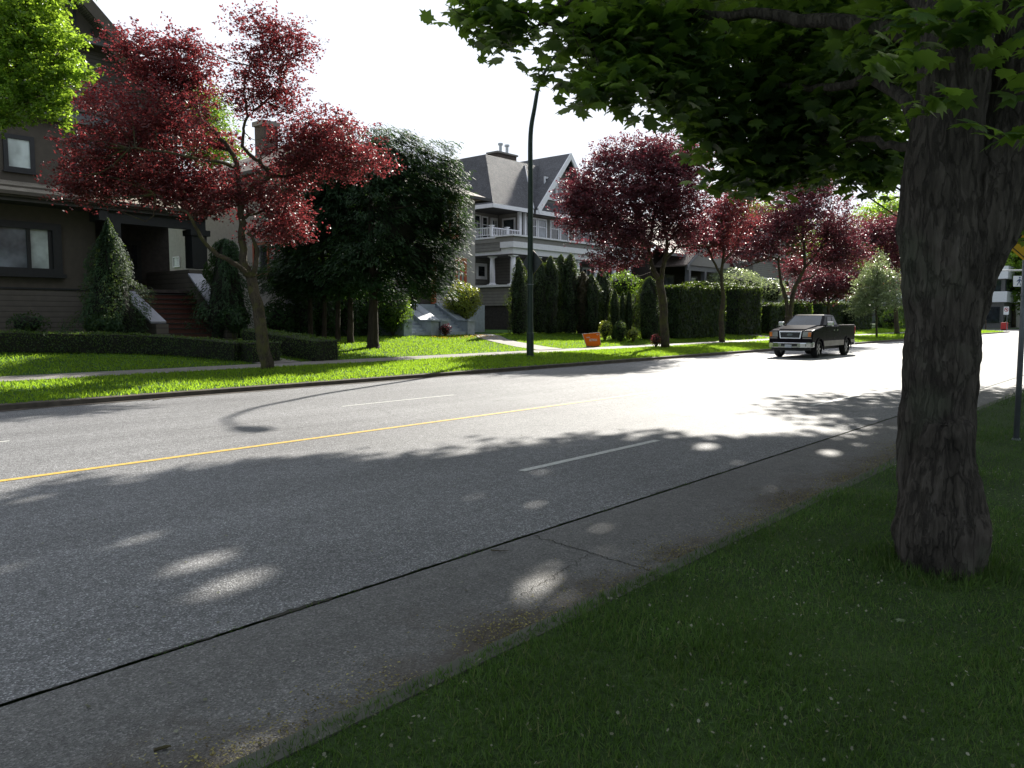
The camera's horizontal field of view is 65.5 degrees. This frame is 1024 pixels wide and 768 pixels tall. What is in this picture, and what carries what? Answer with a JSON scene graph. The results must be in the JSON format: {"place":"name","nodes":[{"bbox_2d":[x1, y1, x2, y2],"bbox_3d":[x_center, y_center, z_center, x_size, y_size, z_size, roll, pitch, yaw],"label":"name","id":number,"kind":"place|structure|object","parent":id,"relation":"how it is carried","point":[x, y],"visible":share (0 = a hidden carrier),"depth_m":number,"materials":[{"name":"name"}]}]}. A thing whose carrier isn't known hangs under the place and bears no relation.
{"place":"outdoors","nodes":[
{"label":"outdoors","id":0,"kind":"place"},
{"bbox_2d":[0,332,904,381],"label":"sidewalk","id":1,"kind":"structure","parent":0,"point":[61,375],"depth_m":26.56,"materials":[{"name":"concrete"}]},
{"bbox_2d":[0,0,103,139],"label":"broadleaf tree","id":2,"kind":"object","parent":1,"relation":"on","point":[31,34],"visible":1,"depth_m":18.19,"materials":[{"name":"green plant"}]},
{"bbox_2d":[93,0,907,302],"label":"sky","id":3,"kind":"structure","parent":0,"point":[384,64],"materials":[{"name":"white"}]},
{"bbox_2d":[0,324,1005,402],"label":"lawn","id":4,"kind":"structure","parent":0,"point":[490,331],"depth_m":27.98,"materials":[{"name":"plant"}]},
{"bbox_2d":[5,310,51,332],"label":"round bush","id":5,"kind":"object","parent":4,"relation":"on","point":[28,323],"visible":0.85,"depth_m":28.27,"materials":[{"name":"green plant"}]},
{"bbox_2d":[82,312,123,334],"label":"round bush","id":6,"kind":"object","parent":4,"relation":"on","point":[102,322],"visible":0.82,"depth_m":27.36,"materials":[{"name":"green plant"}]},
{"bbox_2d":[53,217,156,334],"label":"spruce tree","id":7,"kind":"object","parent":4,"relation":"on","point":[110,293],"visible":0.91,"depth_m":27.98,"materials":[{"name":"plant"}]},
{"bbox_2d":[0,0,237,340],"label":"craftsman house","id":8,"kind":"structure","parent":4,"relation":"on","point":[45,243],"depth_m":30.71,"materials":[{"name":"brown paint"}]},
{"bbox_2d":[2,132,37,174],"bbox_3d":[-18.770,-8.757,30.336,0.150,1.430,1.170,4,6,41],"label":"window","id":9,"kind":"structure","parent":8,"relation":"in","point":[18,150],"depth_m":30.34,"materials":[{"name":"glass"}]},
{"bbox_2d":[0,220,66,277],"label":"window","id":10,"kind":"structure","parent":8,"relation":"in","point":[27,249],"depth_m":29.39,"materials":[{"name":"glass"}]},
{"bbox_2d":[122,240,141,288],"bbox_3d":[-16.505,-5.094,34.350,0.180,2.180,1.000,4,6,41],"label":"door","id":11,"kind":"structure","parent":8,"relation":"in","point":[133,248],"depth_m":34.45,"materials":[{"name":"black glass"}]},
{"bbox_2d":[0,328,244,360],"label":"box hedge","id":12,"kind":"object","parent":4,"relation":"on","point":[124,343],"visible":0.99,"depth_m":26.39,"materials":[{"name":"green plant"}]},
{"bbox_2d":[173,80,251,169],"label":"garden tree","id":13,"kind":"object","parent":4,"relation":"on","point":[220,125],"visible":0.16,"depth_m":60.34,"materials":[{"name":"green plant"}]},
{"bbox_2d":[33,0,406,368],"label":"plum tree","id":14,"kind":"object","parent":4,"relation":"on","point":[176,76],"visible":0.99,"depth_m":23.08,"materials":[{"name":"red plant"}]},
{"bbox_2d":[181,238,272,337],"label":"spruce tree","id":15,"kind":"object","parent":4,"relation":"on","point":[227,285],"visible":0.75,"depth_m":31.02,"materials":[{"name":"plant"}]},
{"bbox_2d":[214,305,252,340],"bbox_3d":[-10.877,-2.285,31.093,1.321,1.615,1.498,4,6,41],"label":"round bush","id":16,"kind":"object","parent":4,"relation":"on","point":[224,318],"visible":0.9,"depth_m":30.73,"materials":[{"name":"green plant"}]},
{"bbox_2d":[234,340,281,361],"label":"box hedge","id":17,"kind":"object","parent":4,"relation":"on","point":[248,353],"visible":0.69,"depth_m":26.66,"materials":[{"name":"green plant"}]},
{"bbox_2d":[264,298,294,332],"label":"understory shrub","id":18,"kind":"object","parent":4,"relation":"on","point":[280,320],"visible":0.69,"depth_m":34.75,"materials":[{"name":"green plant"}]},
{"bbox_2d":[249,172,313,332],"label":"cedar tree","id":19,"kind":"object","parent":4,"relation":"on","point":[282,250],"visible":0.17,"depth_m":35.88,"materials":[{"name":"green plant"}]},
{"bbox_2d":[240,328,339,360],"bbox_3d":[-8.218,-1.475,29.351,4.082,1.235,1.451,3,6,34],"label":"box hedge","id":20,"kind":"object","parent":4,"relation":"on","point":[303,346],"visible":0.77,"depth_m":28.46,"materials":[{"name":"green plant"}]},
{"bbox_2d":[259,138,332,336],"bbox_3d":[-9.224,-6.481,34.917,3.547,9.122,3.653,4,6,41],"label":"cedar tree","id":21,"kind":"object","parent":4,"relation":"on","point":[310,315],"visible":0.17,"depth_m":34.57,"materials":[{"name":"green plant"}]},
{"bbox_2d":[262,120,338,337],"bbox_3d":[-8.682,-6.688,34.836,4.262,9.703,4.360,4,6,41],"label":"cedar tree","id":22,"kind":"object","parent":4,"relation":"on","point":[324,321],"visible":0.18,"depth_m":34.36,"materials":[{"name":"green plant"}]},
{"bbox_2d":[280,118,373,341],"bbox_3d":[-7.864,-6.602,34.407,4.275,9.822,4.004,-1,5,-12],"label":"cedar tree","id":23,"kind":"object","parent":4,"relation":"on","point":[325,234],"visible":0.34,"depth_m":33.83,"materials":[{"name":"green plant"}]},
{"bbox_2d":[312,291,344,336],"bbox_3d":[-8.706,-3.347,36.972,1.789,2.429,1.761,4,6,41],"label":"understory shrub","id":24,"kind":"object","parent":4,"relation":"on","point":[331,312],"visible":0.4,"depth_m":36.60,"materials":[{"name":"green plant"}]},
{"bbox_2d":[168,119,491,335],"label":"stucco house","id":25,"kind":"structure","parent":4,"relation":"on","point":[429,317],"depth_m":43.09,"materials":[{"name":"brown"}]},
{"bbox_2d":[252,242,268,275],"bbox_3d":[-12.549,-6.244,39.822,1.440,1.640,0.090,4,6,41],"label":"window","id":26,"kind":"structure","parent":25,"relation":"in","point":[264,254],"depth_m":39.77,"materials":[{"name":"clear glass"}]},
{"bbox_2d":[455,258,466,287],"bbox_3d":[-3.027,-6.335,47.257,0.150,2.260,1.050,4,6,41],"label":"window","id":27,"kind":"structure","parent":25,"relation":"in","point":[461,278],"depth_m":47.35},
{"bbox_2d":[333,295,366,335],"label":"understory shrub","id":28,"kind":"object","parent":4,"relation":"on","point":[344,316],"visible":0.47,"depth_m":37.66,"materials":[{"name":"green plant"}]},
{"bbox_2d":[307,124,403,342],"bbox_3d":[-6.760,-6.394,34.536,4.715,9.505,4.580,4,6,41],"label":"cedar tree","id":29,"kind":"object","parent":4,"relation":"on","point":[350,327],"visible":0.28,"depth_m":33.73,"materials":[{"name":"green plant"}]},
{"bbox_2d":[356,293,389,335],"bbox_3d":[-6.843,-3.923,39.077,1.770,3.221,2.197,4,6,41],"label":"understory shrub","id":30,"kind":"object","parent":4,"relation":"on","point":[366,307],"visible":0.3,"depth_m":38.79,"materials":[{"name":"green plant"}]},
{"bbox_2d":[378,291,413,334],"bbox_3d":[-5.962,-3.552,39.669,2.196,2.407,2.147,4,6,41],"label":"entry bush","id":31,"kind":"object","parent":4,"relation":"on","point":[396,313],"visible":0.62,"depth_m":39.23,"materials":[{"name":"green plant"}]},
{"bbox_2d":[312,124,479,348],"bbox_3d":[-4.818,-6.032,33.035,7.238,9.554,4.683,0,5,1],"label":"cedar tree","id":32,"kind":"object","parent":4,"relation":"on","point":[403,224],"visible":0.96,"depth_m":32.44,"materials":[{"name":"green plant"}]},
{"bbox_2d":[438,323,451,335],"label":"red shrub","id":33,"kind":"object","parent":4,"relation":"on","point":[444,329],"visible":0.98,"depth_m":41.02,"materials":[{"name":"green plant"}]},
{"bbox_2d":[440,279,482,319],"bbox_3d":[-2.711,-4.320,44.473,2.394,3.082,2.142,4,6,41],"label":"yellow bush","id":34,"kind":"object","parent":4,"relation":"on","point":[465,306],"visible":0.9,"depth_m":43.95,"materials":[{"name":"green plant"}]},
{"bbox_2d":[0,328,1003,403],"bbox_3d":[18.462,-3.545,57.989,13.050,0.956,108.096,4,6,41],"label":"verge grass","id":35,"kind":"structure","parent":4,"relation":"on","point":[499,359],"depth_m":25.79,"materials":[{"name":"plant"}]},
{"bbox_2d":[503,257,526,333],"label":"arborvitae","id":36,"kind":"object","parent":4,"relation":"on","point":[517,311],"visible":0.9,"depth_m":45.41,"materials":[{"name":"plant"}]},
{"bbox_2d":[411,143,635,329],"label":"porch house","id":37,"kind":"structure","parent":4,"relation":"on","point":[501,218],"depth_m":56.63,"materials":[{"name":"grey"}]},
{"bbox_2d":[475,214,480,237],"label":"window","id":38,"kind":"structure","parent":37,"relation":"in","point":[477,217],"depth_m":56.45,"materials":[{"name":"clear glass"}]},
{"bbox_2d":[476,263,486,279],"bbox_3d":[-2.203,-8.110,57.310,0.090,1.140,1.140,4,6,41],"label":"window","id":39,"kind":"structure","parent":37,"relation":"in","point":[481,268],"depth_m":57.30,"materials":[{"name":"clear glass"}]},
{"bbox_2d":[481,216,487,237],"bbox_3d":[-1.948,-11.169,56.997,0.090,1.630,0.630,4,6,41],"label":"window","id":40,"kind":"structure","parent":37,"relation":"in","point":[484,219],"depth_m":56.97,"materials":[{"name":"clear glass"}]},
{"bbox_2d":[502,217,515,234],"bbox_3d":[-0.227,-11.201,57.372,1.240,1.490,0.090,4,6,41],"label":"window","id":41,"kind":"structure","parent":37,"relation":"in","point":[506,222],"depth_m":57.27,"materials":[{"name":"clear glass"}]},
{"bbox_2d":[537,218,546,237],"bbox_3d":[2.203,-11.355,58.619,0.090,1.590,1.090,4,6,41],"label":"window","id":42,"kind":"structure","parent":37,"relation":"in","point":[541,223],"depth_m":58.62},
{"bbox_2d":[550,220,558,238],"bbox_3d":[3.184,-11.450,59.749,0.090,1.590,1.090,4,6,41],"label":"window","id":43,"kind":"structure","parent":37,"relation":"in","point":[554,232],"depth_m":59.68,"materials":[{"name":"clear glass"}]},
{"bbox_2d":[526,261,550,332],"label":"arborvitae","id":44,"kind":"object","parent":4,"relation":"on","point":[539,300],"visible":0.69,"depth_m":47.13,"materials":[{"name":"green plant"}]},
{"bbox_2d":[527,56,556,355],"bbox_3d":[1.766,-6.980,30.916,3.099,12.052,0.378,4,6,41],"label":"street lamp","id":45,"kind":"object","parent":4,"relation":"on","point":[530,339],"visible":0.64,"depth_m":31.80,"materials":[{"name":"metal"}]},
{"bbox_2d":[523,250,541,274],"bbox_3d":[0.827,-4.894,32.089,0.996,0.996,0.010,4,6,41],"label":"warning sign","id":46,"kind":"object","parent":45,"relation":"attached to","point":[537,261],"visible":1,"depth_m":32.00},
{"bbox_2d":[545,256,564,332],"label":"arborvitae","id":47,"kind":"object","parent":4,"relation":"on","point":[553,273],"visible":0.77,"depth_m":47.42,"materials":[{"name":"green plant"}]},
{"bbox_2d":[555,254,572,332],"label":"arborvitae","id":48,"kind":"object","parent":4,"relation":"on","point":[561,264],"visible":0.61,"depth_m":48.45,"materials":[{"name":"green plant"}]},
{"bbox_2d":[560,253,580,332],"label":"arborvitae","id":49,"kind":"object","parent":4,"relation":"on","point":[572,271],"visible":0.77,"depth_m":48.52,"materials":[{"name":"green plant"}]},
{"bbox_2d":[573,271,592,333],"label":"arborvitae","id":50,"kind":"object","parent":4,"relation":"on","point":[581,281],"visible":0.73,"depth_m":48.68,"materials":[{"name":"green plant"}]},
{"bbox_2d":[582,332,600,346],"bbox_3d":[4.102,-2.216,40.917,0.030,0.881,1.717,4,6,41],"label":"election sign","id":51,"kind":"object","parent":4,"relation":"on","point":[592,339],"visible":1,"depth_m":40.93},
{"bbox_2d":[581,274,604,332],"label":"arborvitae","id":52,"kind":"object","parent":4,"relation":"on","point":[592,304],"visible":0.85,"depth_m":48.70,"materials":[{"name":"green plant"}]},
{"bbox_2d":[595,269,612,332],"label":"arborvitae","id":53,"kind":"object","parent":4,"relation":"on","point":[603,281],"visible":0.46,"depth_m":49.82,"materials":[{"name":"green plant"}]},
{"bbox_2d":[598,318,612,339],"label":"pale bush","id":54,"kind":"object","parent":4,"relation":"on","point":[604,329],"visible":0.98,"depth_m":45.66,"materials":[{"name":"green plant"}]},
{"bbox_2d":[606,272,612,332],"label":"arborvitae","id":55,"kind":"object","parent":4,"relation":"on","point":[609,286],"visible":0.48,"depth_m":50.17,"materials":[{"name":"green plant"}]},
{"bbox_2d":[608,289,619,339],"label":"arborvitae","id":56,"kind":"object","parent":4,"relation":"on","point":[614,312],"visible":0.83,"depth_m":46.63,"materials":[{"name":"green plant"}]},
{"bbox_2d":[613,320,626,341],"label":"round bush","id":57,"kind":"object","parent":4,"relation":"on","point":[620,332],"visible":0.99,"depth_m":45.39,"materials":[{"name":"green plant"}]},
{"bbox_2d":[618,291,626,338],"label":"arborvitae","id":58,"kind":"object","parent":4,"relation":"on","point":[622,309],"visible":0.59,"depth_m":47.68,"materials":[{"name":"green plant"}]},
{"bbox_2d":[609,269,642,305],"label":"pale bush","id":59,"kind":"object","parent":4,"relation":"on","point":[623,283],"visible":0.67,"depth_m":56.19,"materials":[{"name":"green plant"}]},
{"bbox_2d":[625,290,634,337],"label":"arborvitae","id":60,"kind":"object","parent":4,"relation":"on","point":[630,304],"visible":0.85,"depth_m":47.80,"materials":[{"name":"green plant"}]},
{"bbox_2d":[627,327,640,341],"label":"pale bush","id":61,"kind":"object","parent":4,"relation":"on","point":[633,334],"visible":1,"depth_m":45.73,"materials":[{"name":"green plant"}]},
{"bbox_2d":[548,129,729,347],"bbox_3d":[6.383,-7.420,41.027,8.026,11.174,8.008,4,6,41],"label":"plum tree","id":62,"kind":"object","parent":4,"relation":"on","point":[658,197],"visible":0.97,"depth_m":39.94,"materials":[{"name":"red plant"}]},
{"bbox_2d":[634,276,668,339],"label":"arborvitae","id":63,"kind":"object","parent":4,"relation":"on","point":[648,314],"visible":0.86,"depth_m":48.09,"materials":[{"name":"plant"}]},
{"bbox_2d":[616,217,750,326],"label":"dark shingled house","id":64,"kind":"structure","parent":4,"relation":"on","point":[684,268],"depth_m":66.27,"materials":[{"name":"brown"}]},
{"bbox_2d":[664,274,673,284],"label":"window","id":65,"kind":"structure","parent":64,"relation":"in","point":[669,279],"depth_m":67.55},
{"bbox_2d":[657,283,726,338],"bbox_3d":[12.079,-4.888,53.444,2.090,3.793,6.744,4,6,41],"label":"tall hedge","id":66,"kind":"object","parent":4,"relation":"on","point":[693,310],"visible":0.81,"depth_m":51.98,"materials":[{"name":"plant"}]},
{"bbox_2d":[682,280,760,289],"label":"tall hedge","id":67,"kind":"object","parent":4,"relation":"on","point":[703,283],"visible":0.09,"depth_m":62.05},
{"bbox_2d":[677,190,766,341],"bbox_3d":[12.813,-7.494,49.548,5.212,9.896,5.501,4,6,41],"label":"plum tree","id":68,"kind":"object","parent":4,"relation":"on","point":[731,210],"visible":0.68,"depth_m":48.89,"materials":[{"name":"red plant"}]},
{"bbox_2d":[706,267,768,286],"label":"dogwood","id":69,"kind":"object","parent":4,"relation":"on","point":[734,277],"visible":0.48,"depth_m":67.56,"materials":[{"name":"green plant"}]},
{"bbox_2d":[724,285,762,334],"bbox_3d":[17.270,-5.580,60.183,1.942,3.936,4.226,4,6,41],"label":"tall hedge","id":70,"kind":"object","parent":4,"relation":"on","point":[743,314],"visible":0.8,"depth_m":58.89,"materials":[{"name":"plant"}]},
{"bbox_2d":[710,215,809,303],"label":"grey gabled house","id":71,"kind":"structure","parent":4,"relation":"on","point":[762,269],"depth_m":84.22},
{"bbox_2d":[716,199,823,263],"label":"garden tree","id":72,"kind":"object","parent":4,"relation":"on","point":[765,205],"visible":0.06,"depth_m":85.90,"materials":[{"name":"green plant"}]},
{"bbox_2d":[760,302,785,333],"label":"tall hedge","id":73,"kind":"object","parent":4,"relation":"on","point":[773,315],"visible":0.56,"depth_m":62.96,"materials":[{"name":"plant"}]},
{"bbox_2d":[761,278,788,302],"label":"dogwood","id":74,"kind":"object","parent":4,"relation":"on","point":[772,291],"visible":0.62,"depth_m":71.86,"materials":[{"name":"green plant"}]},
{"bbox_2d":[714,178,878,323],"bbox_3d":[19.929,-9.293,56.672,10.710,12.306,9.765,4,6,41],"label":"plum tree","id":75,"kind":"object","parent":4,"relation":"on","point":[794,215],"visible":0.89,"depth_m":55.73,"materials":[{"name":"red plant"}]},
{"bbox_2d":[782,299,812,315],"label":"tall hedge","id":76,"kind":"object","parent":4,"relation":"on","point":[799,308],"visible":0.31,"depth_m":70.19,"materials":[{"name":"green plant"}]},
{"bbox_2d":[783,263,873,314],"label":"red maple","id":77,"kind":"object","parent":4,"relation":"on","point":[817,288],"visible":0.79,"depth_m":68.62,"materials":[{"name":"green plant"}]},
{"bbox_2d":[812,301,852,324],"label":"tall hedge","id":78,"kind":"object","parent":4,"relation":"on","point":[837,312],"visible":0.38,"depth_m":77.51,"materials":[{"name":"plant"}]},
{"bbox_2d":[798,217,895,306],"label":"garden tree","id":79,"kind":"object","parent":4,"relation":"on","point":[840,272],"visible":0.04,"depth_m":102.18,"materials":[{"name":"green plant"}]},
{"bbox_2d":[843,308,872,329],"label":"tall hedge","id":80,"kind":"object","parent":4,"relation":"on","point":[862,323],"visible":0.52,"depth_m":80.10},
{"bbox_2d":[839,202,900,333],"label":"plum tree","id":81,"kind":"object","parent":4,"relation":"on","point":[882,235],"visible":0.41,"depth_m":72.25,"materials":[{"name":"red plant"}]},
{"bbox_2d":[843,248,902,336],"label":"young tree","id":82,"kind":"object","parent":4,"relation":"on","point":[879,294],"visible":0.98,"depth_m":63.27,"materials":[{"name":"green plant"}]},
{"bbox_2d":[849,186,900,304],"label":"garden tree","id":83,"kind":"object","parent":4,"relation":"on","point":[886,205],"visible":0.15,"depth_m":92.81,"materials":[{"name":"green plant"}]},
{"bbox_2d":[875,306,905,327],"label":"tall hedge","id":84,"kind":"object","parent":4,"relation":"on","point":[901,310],"visible":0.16,"depth_m":90.51,"materials":[{"name":"green plant"}]},
{"bbox_2d":[878,308,903,328],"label":"round bush","id":85,"kind":"object","parent":4,"relation":"on","point":[888,320],"visible":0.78,"depth_m":87.33,"materials":[{"name":"green plant"}]},
{"bbox_2d":[0,332,1023,703],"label":"road","id":86,"kind":"structure","parent":0,"point":[190,538],"depth_m":9.21,"materials":[{"name":"asphalt"}]},
{"bbox_2d":[8,414,892,732],"bbox_3d":[0.068,1.022,9.290,6.094,0.014,13.973,4,6,41],"label":"road grit","id":87,"kind":"object","parent":86,"relation":"on","point":[376,532],"visible":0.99,"depth_m":6.10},
{"bbox_2d":[0,333,996,411],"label":"gutter dirt","id":88,"kind":"structure","parent":86,"relation":"on","point":[347,383],"depth_m":20.75,"materials":[{"name":"soil"}]},
{"bbox_2d":[0,331,1009,409],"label":"kerb","id":89,"kind":"structure","parent":86,"relation":"on","point":[45,403],"depth_m":20.80,"materials":[{"name":"concrete"}]},
{"bbox_2d":[1,378,1013,702],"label":"road joint","id":90,"kind":"object","parent":86,"relation":"on","point":[347,592],"visible":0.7,"depth_m":4.95,"materials":[{"name":"asphalt"}]},
{"bbox_2d":[0,342,1017,481],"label":"line","id":91,"kind":"object","parent":86,"relation":"on","point":[366,430],"visible":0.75,"depth_m":12.04,"materials":[{"name":"yellow paint"}]},
{"bbox_2d":[520,440,660,470],"bbox_3d":[1.122,0.921,10.516,0.115,0.001,3.100,4,6,41],"label":"lane marking","id":92,"kind":"object","parent":86,"relation":"on","point":[579,457],"visible":1,"depth_m":10.34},
{"bbox_2d":[769,314,855,357],"bbox_3d":[14.221,-2.308,37.530,2.520,1.933,5.940,4,6,41],"label":"pickup truck","id":93,"kind":"object","parent":86,"relation":"on","point":[813,335],"visible":1,"depth_m":36.00,"materials":[{"name":"black paint"}]},
{"bbox_2d":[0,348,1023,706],"bbox_3d":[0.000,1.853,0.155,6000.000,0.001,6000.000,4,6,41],"label":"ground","id":94,"kind":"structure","parent":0,"point":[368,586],"depth_m":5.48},
{"bbox_2d":[0,376,1023,767],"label":"gutter strip","id":95,"kind":"object","parent":94,"relation":"on","point":[140,710],"depth_m":4.51,"materials":[{"name":"concrete"}]},
{"bbox_2d":[89,438,895,767],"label":"leaf litter","id":96,"kind":"object","parent":95,"relation":"on","point":[673,554],"visible":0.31,"depth_m":4.61,"materials":[{"name":"plant"}]},
{"bbox_2d":[220,389,1023,767],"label":"kerb","id":97,"kind":"structure","parent":95,"relation":"on","point":[282,753],"depth_m":3.84,"materials":[{"name":"concrete"}]},
{"bbox_2d":[475,334,561,349],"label":"garden path","id":98,"kind":"structure","parent":0,"point":[499,339],"depth_m":39.94,"materials":[{"name":"concrete"}]},
{"bbox_2d":[218,390,1023,767],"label":"lawn","id":99,"kind":"structure","parent":0,"point":[995,411],"depth_m":3.72,"materials":[{"name":"plant"}]},
{"bbox_2d":[286,464,1023,767],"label":"clover flowers","id":100,"kind":"object","parent":99,"relation":"on","point":[707,704],"visible":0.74,"depth_m":3.57,"materials":[{"name":"plant"}]},
{"bbox_2d":[419,0,1023,580],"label":"maple tree","id":101,"kind":"object","parent":99,"relation":"on","point":[763,120],"visible":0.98,"depth_m":6.13,"materials":[{"name":"green plant"}]},
{"bbox_2d":[573,0,999,128],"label":"maple tree","id":102,"kind":"object","parent":99,"relation":"on","point":[717,4],"visible":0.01,"depth_m":19.45,"materials":[{"name":"green plant"}]},
{"bbox_2d":[854,537,1023,591],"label":"grass","id":103,"kind":"structure","parent":99,"relation":"on","point":[896,565],"depth_m":5.12,"materials":[{"name":"plant"}]},
{"bbox_2d":[1011,260,1023,440],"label":"sign post","id":104,"kind":"object","parent":99,"relation":"on","point":[1018,395],"visible":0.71,"depth_m":10.76,"materials":[{"name":"metal"}]},
{"bbox_2d":[1012,234,1023,259],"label":"warning sign","id":105,"kind":"object","parent":104,"relation":"attached to","point":[1018,249],"visible":0.08,"depth_m":10.64,"materials":[{"name":"yellow metal"}]},
{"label":"far corner lawn","id":106,"kind":"structure","parent":0,"visible":0},
{"bbox_2d":[832,266,1019,327],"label":"office building","id":107,"kind":"structure","parent":106,"relation":"on","point":[1002,298],"depth_m":120.88,"materials":[{"name":"glass"}]},
{"bbox_2d":[986,307,999,322],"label":"window","id":108,"kind":"structure","parent":107,"relation":"in","point":[993,316],"depth_m":121.07,"materials":[{"name":"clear glass"}]},
{"bbox_2d":[1005,250,1022,327],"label":"garden tree","id":109,"kind":"object","parent":106,"relation":"on","point":[1012,261],"visible":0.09,"depth_m":123.50,"materials":[{"name":"green plant"}]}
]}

